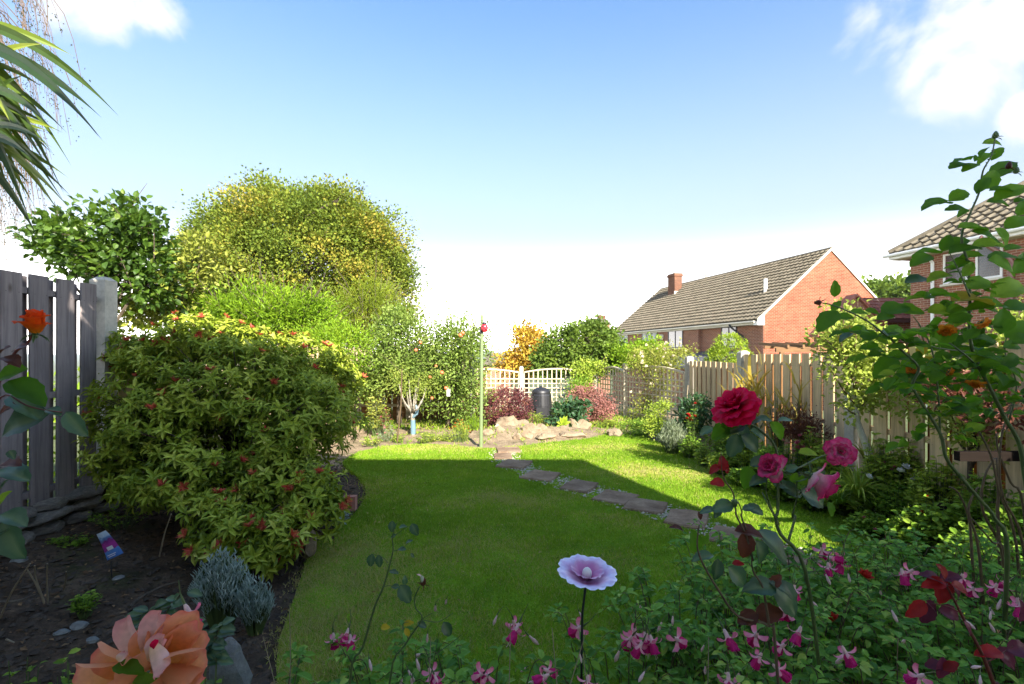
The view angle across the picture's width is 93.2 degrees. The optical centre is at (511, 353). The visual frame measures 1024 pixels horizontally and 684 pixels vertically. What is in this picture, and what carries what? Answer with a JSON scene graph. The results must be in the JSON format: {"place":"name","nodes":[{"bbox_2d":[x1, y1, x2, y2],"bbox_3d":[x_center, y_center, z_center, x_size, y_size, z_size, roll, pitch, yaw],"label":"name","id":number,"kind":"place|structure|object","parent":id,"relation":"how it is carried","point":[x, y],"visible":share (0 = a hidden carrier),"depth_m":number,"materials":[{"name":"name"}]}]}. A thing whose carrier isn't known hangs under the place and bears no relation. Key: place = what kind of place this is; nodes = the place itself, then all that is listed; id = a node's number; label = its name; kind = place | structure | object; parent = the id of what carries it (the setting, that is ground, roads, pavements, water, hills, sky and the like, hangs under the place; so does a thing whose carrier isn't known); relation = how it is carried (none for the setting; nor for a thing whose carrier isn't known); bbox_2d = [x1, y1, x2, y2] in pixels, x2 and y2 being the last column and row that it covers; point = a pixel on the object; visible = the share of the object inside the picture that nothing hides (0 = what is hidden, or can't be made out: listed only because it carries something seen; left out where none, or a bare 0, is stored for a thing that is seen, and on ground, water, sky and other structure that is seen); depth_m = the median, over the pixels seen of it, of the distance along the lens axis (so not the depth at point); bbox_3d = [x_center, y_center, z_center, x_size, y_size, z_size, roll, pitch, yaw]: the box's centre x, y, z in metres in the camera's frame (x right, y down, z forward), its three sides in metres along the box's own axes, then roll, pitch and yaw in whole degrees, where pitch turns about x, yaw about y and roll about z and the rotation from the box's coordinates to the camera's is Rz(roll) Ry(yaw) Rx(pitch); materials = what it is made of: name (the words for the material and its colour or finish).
{"place":"outdoors","nodes":[
{"label":"outdoors","id":0,"kind":"place"},
{"bbox_2d":[0,407,1013,683],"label":"soil bed","id":1,"kind":"object","parent":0,"point":[174,553],"visible":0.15,"depth_m":2.97,"materials":[{"name":"soil"}]},
{"bbox_2d":[0,309,87,558],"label":"rose bush","id":2,"kind":"object","parent":1,"relation":"on","point":[26,400],"visible":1,"depth_m":0.93,"materials":[{"name":"green plant"}]},
{"bbox_2d":[0,21,114,240],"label":"cordyline palm","id":3,"kind":"object","parent":1,"relation":"on","point":[14,119],"visible":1,"depth_m":2.56,"materials":[{"name":"green plant"}]},
{"bbox_2d":[67,589,102,619],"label":"green weeds","id":4,"kind":"object","parent":1,"relation":"on","point":[86,604],"visible":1,"depth_m":2.54,"materials":[{"name":"plant"}]},
{"bbox_2d":[96,530,122,577],"bbox_3d":[-2.404,1.198,2.899,0.141,0.297,0.028,0,0,-10],"label":"plant label","id":5,"kind":"object","parent":1,"relation":"on","point":[111,547],"visible":1,"depth_m":2.90,"materials":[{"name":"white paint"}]},
{"bbox_2d":[84,504,152,531],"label":"green weeds","id":6,"kind":"object","parent":1,"relation":"on","point":[109,520],"visible":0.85,"depth_m":3.57,"materials":[{"name":"plant"}]},
{"bbox_2d":[72,610,209,683],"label":"rose bush","id":7,"kind":"object","parent":1,"relation":"on","point":[156,647],"visible":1,"depth_m":0.60,"materials":[{"name":"orange plant"}]},
{"bbox_2d":[125,580,235,683],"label":"rose bush","id":8,"kind":"object","parent":1,"relation":"on","point":[216,653],"visible":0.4,"depth_m":1.10,"materials":[{"name":"green plant"}]},
{"bbox_2d":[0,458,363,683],"bbox_3d":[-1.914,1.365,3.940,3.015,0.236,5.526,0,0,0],"label":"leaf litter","id":9,"kind":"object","parent":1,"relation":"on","point":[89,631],"visible":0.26,"depth_m":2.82,"materials":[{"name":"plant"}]},
{"bbox_2d":[188,545,254,627],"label":"lavender bush","id":10,"kind":"object","parent":1,"relation":"on","point":[217,583],"visible":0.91,"depth_m":2.51,"materials":[{"name":"plant"}]},
{"bbox_2d":[70,310,375,517],"bbox_3d":[-2.380,0.497,4.005,2.424,1.768,1.948,0,0,-14],"label":"pieris shrub","id":11,"kind":"object","parent":1,"relation":"on","point":[300,389],"visible":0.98,"depth_m":3.67,"materials":[{"name":"green plant"}]},
{"bbox_2d":[209,637,252,683],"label":"rock","id":12,"kind":"object","parent":1,"relation":"on","point":[238,671],"visible":0.7,"depth_m":1.57,"materials":[{"name":"stone"}]},
{"bbox_2d":[234,576,276,635],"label":"lavender bush","id":13,"kind":"object","parent":1,"relation":"on","point":[256,605],"visible":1,"depth_m":2.48,"materials":[{"name":"plant"}]},
{"bbox_2d":[167,464,352,581],"bbox_3d":[-1.692,1.119,3.278,1.144,0.645,1.016,0,0,0],"label":"pieris shrub","id":14,"kind":"object","parent":1,"relation":"on","point":[258,536],"visible":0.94,"depth_m":3.08,"materials":[{"name":"green plant"}]},
{"bbox_2d":[274,615,356,683],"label":"fuchsia bush","id":15,"kind":"object","parent":1,"relation":"on","point":[297,672],"visible":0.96,"depth_m":1.71,"materials":[{"name":"green plant"}]},
{"bbox_2d":[293,312,382,375],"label":"bright shrub","id":16,"kind":"object","parent":1,"relation":"on","point":[330,337],"visible":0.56,"depth_m":8.89,"materials":[{"name":"green plant"}]},
{"bbox_2d":[348,521,418,683],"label":"rose bush","id":17,"kind":"object","parent":1,"relation":"on","point":[404,593],"visible":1,"depth_m":1.35,"materials":[{"name":"green plant"}]},
{"bbox_2d":[348,279,445,425],"bbox_3d":[-2.379,-0.002,9.719,2.661,3.020,2.209,0,0,0],"label":"apple tree","id":18,"kind":"object","parent":1,"relation":"on","point":[391,349],"visible":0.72,"depth_m":9.49,"materials":[{"name":"green plant"}]},
{"bbox_2d":[323,593,490,683],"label":"fuchsia bush","id":19,"kind":"object","parent":1,"relation":"on","point":[358,666],"visible":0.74,"depth_m":1.67,"materials":[{"name":"green plant"}]},
{"bbox_2d":[381,360,438,434],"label":"tree","id":20,"kind":"object","parent":1,"relation":"on","point":[414,410],"visible":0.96,"depth_m":8.57,"materials":[{"name":"green plant"}]},
{"bbox_2d":[381,574,460,683],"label":"rose bush","id":21,"kind":"object","parent":1,"relation":"on","point":[446,628],"visible":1,"depth_m":1.35,"materials":[{"name":"green plant"}]},
{"bbox_2d":[359,367,484,420],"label":"shrub","id":22,"kind":"object","parent":1,"relation":"on","point":[392,405],"visible":0.12,"depth_m":10.60,"materials":[{"name":"green plant"}]},
{"bbox_2d":[379,296,504,427],"bbox_3d":[-1.305,0.202,9.379,2.366,2.706,2.104,0,0,0],"label":"apple tree","id":23,"kind":"object","parent":1,"relation":"on","point":[460,351],"visible":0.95,"depth_m":9.12,"materials":[{"name":"green plant"}]},
{"bbox_2d":[369,604,562,683],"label":"fuchsia bush","id":24,"kind":"object","parent":1,"relation":"on","point":[448,661],"visible":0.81,"depth_m":1.57,"materials":[{"name":"green plant"}]},
{"bbox_2d":[383,659,565,683],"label":"fuchsia bush","id":25,"kind":"object","parent":1,"relation":"on","point":[480,675],"visible":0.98,"depth_m":1.39,"materials":[{"name":"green plant"}]},
{"bbox_2d":[479,315,482,447],"bbox_3d":[-0.475,0.433,7.506,0.066,2.075,0.053,0,0,0],"label":"garden pole","id":26,"kind":"object","parent":1,"relation":"on","point":[481,396],"visible":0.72,"depth_m":7.49,"materials":[{"name":"metal"}]},
{"bbox_2d":[472,384,536,426],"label":"berberis shrub","id":27,"kind":"object","parent":1,"relation":"on","point":[516,400],"visible":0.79,"depth_m":9.41,"materials":[{"name":"red plant"}]},
{"bbox_2d":[350,408,668,429],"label":"rough grass","id":28,"kind":"structure","parent":1,"relation":"on","point":[443,423],"depth_m":10.01,"materials":[{"name":"plant"}]},
{"bbox_2d":[529,386,552,418],"bbox_3d":[0.653,1.070,10.900,0.595,0.699,0.595,0,0,0],"label":"compost bin","id":29,"kind":"object","parent":1,"relation":"on","point":[541,395],"visible":0.75,"depth_m":10.70,"materials":[{"name":"black plastic"}]},
{"bbox_2d":[544,395,593,426],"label":"hosta plant","id":30,"kind":"object","parent":1,"relation":"on","point":[576,411],"visible":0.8,"depth_m":9.16,"materials":[{"name":"plant"}]},
{"bbox_2d":[557,554,616,683],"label":"flower ornament","id":31,"kind":"object","parent":1,"relation":"on","point":[586,572],"visible":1,"depth_m":1.55,"materials":[{"name":"plant"}]},
{"bbox_2d":[565,382,620,422],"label":"shrub","id":32,"kind":"object","parent":1,"relation":"on","point":[602,403],"visible":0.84,"depth_m":9.74,"materials":[{"name":"plant"}]},
{"bbox_2d":[530,595,697,683],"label":"fuchsia bush","id":33,"kind":"object","parent":1,"relation":"on","point":[643,645],"visible":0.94,"depth_m":1.58,"materials":[{"name":"green plant"}]},
{"bbox_2d":[618,337,700,418],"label":"climbing rose","id":34,"kind":"object","parent":1,"relation":"on","point":[653,354],"visible":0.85,"depth_m":10.28,"materials":[{"name":"green plant"}]},
{"bbox_2d":[594,566,760,683],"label":"fuchsia bush","id":35,"kind":"object","parent":1,"relation":"on","point":[669,625],"visible":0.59,"depth_m":1.84,"materials":[{"name":"green plant"}]},
{"bbox_2d":[667,391,714,434],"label":"dark shrub","id":36,"kind":"object","parent":1,"relation":"on","point":[702,412],"visible":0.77,"depth_m":7.31,"materials":[{"name":"plant"}]},
{"bbox_2d":[669,452,797,683],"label":"rose bush","id":37,"kind":"object","parent":1,"relation":"on","point":[784,593],"visible":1,"depth_m":1.25,"materials":[{"name":"green plant"}]},
{"bbox_2d":[716,345,773,457],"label":"strap leaf plant","id":38,"kind":"object","parent":1,"relation":"on","point":[756,389],"visible":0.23,"depth_m":6.29,"materials":[{"name":"plant"}]},
{"bbox_2d":[651,608,851,683],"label":"fuchsia bush","id":39,"kind":"object","parent":1,"relation":"on","point":[732,646],"visible":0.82,"depth_m":1.48,"materials":[{"name":"green plant"}]},
{"bbox_2d":[716,649,788,683],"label":"fuchsia bush","id":40,"kind":"object","parent":1,"relation":"on","point":[739,666],"visible":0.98,"depth_m":1.35,"materials":[{"name":"green plant"}]},
{"bbox_2d":[761,383,791,453],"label":"strap leaf plant","id":41,"kind":"object","parent":1,"relation":"on","point":[779,444],"visible":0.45,"depth_m":5.78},
{"bbox_2d":[700,387,857,683],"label":"rose bush","id":42,"kind":"object","parent":1,"relation":"on","point":[734,410],"visible":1,"depth_m":1.35,"materials":[{"name":"pink plant"}]},
{"bbox_2d":[685,602,907,683],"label":"fuchsia bush","id":43,"kind":"object","parent":1,"relation":"on","point":[796,640],"visible":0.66,"depth_m":1.54,"materials":[{"name":"green plant"}]},
{"bbox_2d":[793,426,828,473],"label":"leafy plant","id":44,"kind":"object","parent":1,"relation":"on","point":[805,458],"visible":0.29,"depth_m":4.88,"materials":[{"name":"plant"}]},
{"bbox_2d":[808,446,856,482],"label":"leafy plant","id":45,"kind":"object","parent":1,"relation":"on","point":[830,469],"visible":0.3,"depth_m":4.44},
{"bbox_2d":[824,478,875,515],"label":"leafy plant","id":46,"kind":"object","parent":1,"relation":"on","point":[845,509],"visible":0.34,"depth_m":4.13,"materials":[{"name":"plant"}]},
{"bbox_2d":[803,297,907,471],"bbox_3d":[3.016,0.283,4.250,0.880,1.559,0.634,0,0,0],"label":"tree","id":47,"kind":"object","parent":1,"relation":"on","point":[840,351],"visible":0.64,"depth_m":4.21,"materials":[{"name":"green plant"}]},
{"bbox_2d":[794,630,935,683],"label":"fuchsia bush","id":48,"kind":"object","parent":1,"relation":"on","point":[908,678],"visible":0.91,"depth_m":1.35,"materials":[{"name":"green plant"}]},
{"bbox_2d":[835,463,918,502],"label":"strap leaf plant","id":49,"kind":"object","parent":1,"relation":"on","point":[857,486],"visible":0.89,"depth_m":3.96,"materials":[{"name":"green plant"}]},
{"bbox_2d":[856,432,900,513],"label":"leafy plant","id":50,"kind":"object","parent":1,"relation":"on","point":[869,466],"visible":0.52,"depth_m":4.07,"materials":[{"name":"plant"}]},
{"bbox_2d":[860,478,913,522],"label":"leafy plant","id":51,"kind":"object","parent":1,"relation":"on","point":[882,505],"visible":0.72,"depth_m":3.86,"materials":[{"name":"plant"}]},
{"bbox_2d":[872,436,927,505],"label":"leafy plant","id":52,"kind":"object","parent":1,"relation":"on","point":[906,458],"visible":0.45,"depth_m":3.96,"materials":[{"name":"green plant"}]},
{"bbox_2d":[814,131,1023,683],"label":"rose bush","id":53,"kind":"object","parent":1,"relation":"on","point":[975,353],"visible":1,"depth_m":1.72,"materials":[{"name":"green plant"}]},
{"bbox_2d":[880,494,968,570],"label":"leafy plant","id":54,"kind":"object","parent":1,"relation":"on","point":[927,523],"visible":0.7,"depth_m":3.15,"materials":[{"name":"green plant"}]},
{"bbox_2d":[900,454,965,526],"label":"leafy plant","id":55,"kind":"object","parent":1,"relation":"on","point":[926,483],"visible":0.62,"depth_m":3.57,"materials":[{"name":"plant"}]},
{"bbox_2d":[849,590,1023,683],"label":"fuchsia bush","id":56,"kind":"object","parent":1,"relation":"on","point":[919,656],"visible":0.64,"depth_m":1.61,"materials":[{"name":"green plant"}]},
{"bbox_2d":[857,527,1023,643],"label":"fuchsia bush","id":57,"kind":"object","parent":1,"relation":"on","point":[931,559],"visible":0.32,"depth_m":2.16,"materials":[{"name":"green plant"}]},
{"bbox_2d":[865,541,1023,682],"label":"fuchsia bush","id":58,"kind":"object","parent":1,"relation":"on","point":[995,589],"visible":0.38,"depth_m":1.89,"materials":[{"name":"green plant"}]},
{"bbox_2d":[875,293,1023,491],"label":"climbing shrub","id":59,"kind":"object","parent":1,"relation":"on","point":[1000,338],"visible":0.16,"depth_m":3.46,"materials":[{"name":"green plant"}]},
{"bbox_2d":[929,645,990,683],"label":"fuchsia bush","id":60,"kind":"object","parent":1,"relation":"on","point":[972,661],"visible":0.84,"depth_m":1.40,"materials":[{"name":"green plant"}]},
{"bbox_2d":[905,563,1023,683],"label":"rose bush","id":61,"kind":"object","parent":1,"relation":"on","point":[945,590],"visible":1,"depth_m":1.16,"materials":[{"name":"red plant"}]},
{"bbox_2d":[928,521,1021,610],"bbox_3d":[2.587,1.196,2.702,0.492,0.484,0.413,0,0,0],"label":"leafy plant","id":62,"kind":"object","parent":1,"relation":"on","point":[964,534],"visible":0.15,"depth_m":2.73,"materials":[{"name":"plant"}]},
{"bbox_2d":[930,581,1023,683],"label":"fuchsia bush","id":63,"kind":"object","parent":1,"relation":"on","point":[1018,664],"visible":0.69,"depth_m":1.64,"materials":[{"name":"green plant"}]},
{"bbox_2d":[937,451,1019,526],"bbox_3d":[3.013,1.014,3.100,0.750,0.873,0.500,0,0,0],"label":"garden bench","id":64,"kind":"object","parent":1,"relation":"on","point":[981,456],"visible":0.37,"depth_m":2.85,"materials":[{"name":"brown wood"}]},
{"bbox_2d":[939,468,1020,542],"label":"leafy plant","id":65,"kind":"object","parent":1,"relation":"on","point":[975,507],"visible":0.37,"depth_m":3.09,"materials":[{"name":"plant"}]},
{"bbox_2d":[940,519,1023,643],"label":"fuchsia bush","id":66,"kind":"object","parent":1,"relation":"on","point":[990,544],"visible":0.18,"depth_m":2.35,"materials":[{"name":"green plant"}]},
{"bbox_2d":[949,403,1023,683],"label":"rose bush","id":67,"kind":"object","parent":1,"relation":"on","point":[999,488],"visible":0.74,"depth_m":2.08,"materials":[{"name":"plant"}]},
{"bbox_2d":[976,490,1023,570],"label":"leafy plant","id":68,"kind":"object","parent":1,"relation":"on","point":[1004,520],"visible":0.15,"depth_m":2.70,"materials":[{"name":"plant"}]},
{"bbox_2d":[0,0,1023,353],"label":"sky","id":69,"kind":"structure","parent":0,"point":[556,160],"materials":[{"name":"blue"}]},
{"bbox_2d":[27,352,1000,505],"bbox_3d":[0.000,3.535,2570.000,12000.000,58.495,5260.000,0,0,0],"label":"ground","id":70,"kind":"structure","parent":0,"point":[512,389],"depth_m":45.50,"materials":[{"name":"soil"}]},
{"bbox_2d":[0,0,90,278],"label":"weeping tree","id":71,"kind":"object","parent":70,"relation":"on","point":[25,25],"visible":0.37,"depth_m":8.12,"materials":[{"name":"plant"}]},
{"bbox_2d":[0,270,116,514],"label":"timber fence","id":72,"kind":"object","parent":70,"relation":"on","point":[96,297],"visible":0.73,"depth_m":3.66,"materials":[{"name":"wood"}]},
{"bbox_2d":[0,480,131,543],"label":"dry stone wall","id":73,"kind":"structure","parent":70,"relation":"on","point":[55,514],"depth_m":3.58,"materials":[{"name":"stone"}]},
{"bbox_2d":[4,184,197,322],"bbox_3d":[-6.855,-0.723,8.107,2.704,4.578,2.042,0,0,0],"label":"fruit tree","id":74,"kind":"object","parent":70,"relation":"on","point":[81,250],"visible":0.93,"depth_m":7.93,"materials":[{"name":"green plant"}]},
{"bbox_2d":[117,225,245,336],"bbox_3d":[-6.441,-0.476,8.891,2.462,3.858,2.147,0,0,0],"label":"tall shrub","id":75,"kind":"object","parent":70,"relation":"on","point":[137,319],"visible":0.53,"depth_m":8.88,"materials":[{"name":"green plant"}]},
{"bbox_2d":[163,260,362,340],"bbox_3d":[-4.911,-0.225,9.475,3.676,3.361,2.311,0,0,0],"label":"willowy shrub","id":76,"kind":"object","parent":70,"relation":"on","point":[303,306],"visible":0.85,"depth_m":9.11,"materials":[{"name":"green plant"}]},
{"bbox_2d":[168,163,433,360],"bbox_3d":[-8.178,-2.201,19.077,10.365,9.783,8.149,0,0,0],"label":"tree","id":77,"kind":"object","parent":70,"relation":"on","point":[265,223],"visible":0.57,"depth_m":17.14,"materials":[{"name":"green plant"}]},
{"bbox_2d":[302,249,419,357],"bbox_3d":[-3.834,-0.479,12.014,3.358,4.071,2.360,0,0,0],"label":"feathery tree","id":78,"kind":"object","parent":70,"relation":"on","point":[366,309],"visible":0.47,"depth_m":11.77,"materials":[{"name":"green plant"}]},
{"bbox_2d":[376,366,598,410],"bbox_3d":[-0.730,1.025,12.300,5.840,1.450,0.100,0,0,0],"label":"trellis fence","id":79,"kind":"object","parent":70,"relation":"on","point":[520,378],"visible":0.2,"depth_m":12.27,"materials":[{"name":"white wood"}]},
{"bbox_2d":[562,352,611,398],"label":"climbing vine","id":80,"kind":"object","parent":79,"relation":"attached to","point":[593,367],"visible":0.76,"depth_m":11.87,"materials":[{"name":"green plant"}]},
{"bbox_2d":[488,315,558,407],"bbox_3d":[0.544,0.347,17.014,2.750,3.415,2.404,0,0,0],"label":"autumn tree","id":81,"kind":"object","parent":70,"relation":"on","point":[524,340],"visible":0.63,"depth_m":16.68,"materials":[{"name":"yellow plant"}]},
{"bbox_2d":[525,313,626,408],"bbox_3d":[1.997,0.248,14.565,3.255,3.021,2.674,0,0,0],"label":"round tree","id":82,"kind":"object","parent":70,"relation":"on","point":[599,333],"visible":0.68,"depth_m":14.01,"materials":[{"name":"green plant"}]},
{"bbox_2d":[605,332,671,374],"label":"yellow shrub","id":83,"kind":"object","parent":70,"relation":"on","point":[638,342],"visible":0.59,"depth_m":13.52,"materials":[{"name":"plant"}]},
{"bbox_2d":[600,363,684,421],"bbox_3d":[2.766,0.980,10.752,0.116,1.540,3.011,0,0,-21],"label":"trellis fence","id":84,"kind":"object","parent":70,"relation":"on","point":[625,386],"visible":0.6,"depth_m":10.82,"materials":[{"name":"wood"}]},
{"bbox_2d":[702,331,754,362],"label":"bush","id":85,"kind":"object","parent":70,"relation":"on","point":[717,349],"visible":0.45,"depth_m":10.36,"materials":[{"name":"green plant"}]},
{"bbox_2d":[614,247,876,409],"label":"brick house","id":86,"kind":"structure","parent":70,"relation":"on","point":[770,302],"depth_m":27.87,"materials":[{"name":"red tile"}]},
{"bbox_2d":[766,402,835,446],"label":"maroon shrub","id":87,"kind":"object","parent":70,"relation":"on","point":[800,428],"visible":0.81,"depth_m":5.11,"materials":[{"name":"plant"}]},
{"bbox_2d":[758,342,845,406],"bbox_3d":[7.975,1.055,12.850,2.850,2.790,1.800,0,0,0],"label":"pergola","id":88,"kind":"object","parent":70,"relation":"on","point":[781,348],"visible":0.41,"depth_m":12.11,"materials":[{"name":"wood"}]},
{"bbox_2d":[685,341,1023,519],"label":"timber fence","id":89,"kind":"object","parent":70,"relation":"on","point":[702,377],"visible":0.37,"depth_m":5.09,"materials":[{"name":"beige wood"}]},
{"bbox_2d":[808,294,910,410],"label":"garage","id":90,"kind":"structure","parent":70,"relation":"on","point":[902,321],"depth_m":19.00,"materials":[{"name":"brown brick"}]},
{"bbox_2d":[861,269,910,300],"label":"distant tree","id":91,"kind":"object","parent":70,"relation":"on","point":[890,286],"visible":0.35,"depth_m":43.23,"materials":[{"name":"green plant"}]},
{"bbox_2d":[882,181,1023,406],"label":"brick house","id":92,"kind":"structure","parent":70,"relation":"on","point":[991,217],"depth_m":15.60,"materials":[{"name":"brick"}]},
{"bbox_2d":[902,362,1023,447],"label":"maroon shrub","id":93,"kind":"object","parent":70,"relation":"on","point":[949,392],"visible":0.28,"depth_m":3.05,"materials":[{"name":"plant"}]},
{"bbox_2d":[257,431,1007,683],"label":"lawn","id":94,"kind":"structure","parent":0,"point":[506,599],"depth_m":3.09,"materials":[{"name":"plant"}]},
{"bbox_2d":[640,397,674,439],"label":"dwarf shrub","id":95,"kind":"object","parent":94,"relation":"on","point":[662,411],"visible":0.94,"depth_m":7.82,"materials":[{"name":"plant"}]},
{"bbox_2d":[657,418,686,453],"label":"lavender bush","id":96,"kind":"object","parent":94,"relation":"on","point":[673,438],"visible":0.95,"depth_m":6.85,"materials":[{"name":"plant"}]},
{"bbox_2d":[664,518,782,670],"bbox_3d":[0.956,1.112,2.142,0.539,0.679,0.586,0,0,13],"label":"fuchsia bush","id":97,"kind":"object","parent":94,"relation":"on","point":[757,566],"visible":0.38,"depth_m":2.13,"materials":[{"name":"green plant"}]},
{"bbox_2d":[711,549,883,683],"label":"fuchsia bush","id":98,"kind":"object","parent":94,"relation":"on","point":[831,598],"visible":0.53,"depth_m":1.76,"materials":[{"name":"green plant"}]},
{"bbox_2d":[729,522,888,668],"bbox_3d":[1.311,1.113,2.218,0.631,0.676,0.627,0,0,0],"label":"fuchsia bush","id":99,"kind":"object","parent":94,"relation":"on","point":[790,551],"visible":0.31,"depth_m":2.15,"materials":[{"name":"green plant"}]},
{"bbox_2d":[843,510,890,537],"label":"leafy plant","id":100,"kind":"object","parent":94,"relation":"on","point":[869,523],"visible":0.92,"depth_m":3.75,"materials":[{"name":"green plant"}]},
{"bbox_2d":[781,542,979,683],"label":"fuchsia bush","id":101,"kind":"object","parent":94,"relation":"on","point":[841,561],"visible":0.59,"depth_m":1.85,"materials":[{"name":"green plant"}]},
{"bbox_2d":[801,525,983,662],"bbox_3d":[1.724,1.145,2.247,0.576,0.613,0.573,0,0,0],"label":"fuchsia bush","id":102,"kind":"object","parent":94,"relation":"on","point":[953,568],"visible":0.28,"depth_m":2.25,"materials":[{"name":"green plant"}]},
{"bbox_2d":[487,447,829,573],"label":"path","id":103,"kind":"structure","parent":0,"point":[679,517],"depth_m":4.64,"materials":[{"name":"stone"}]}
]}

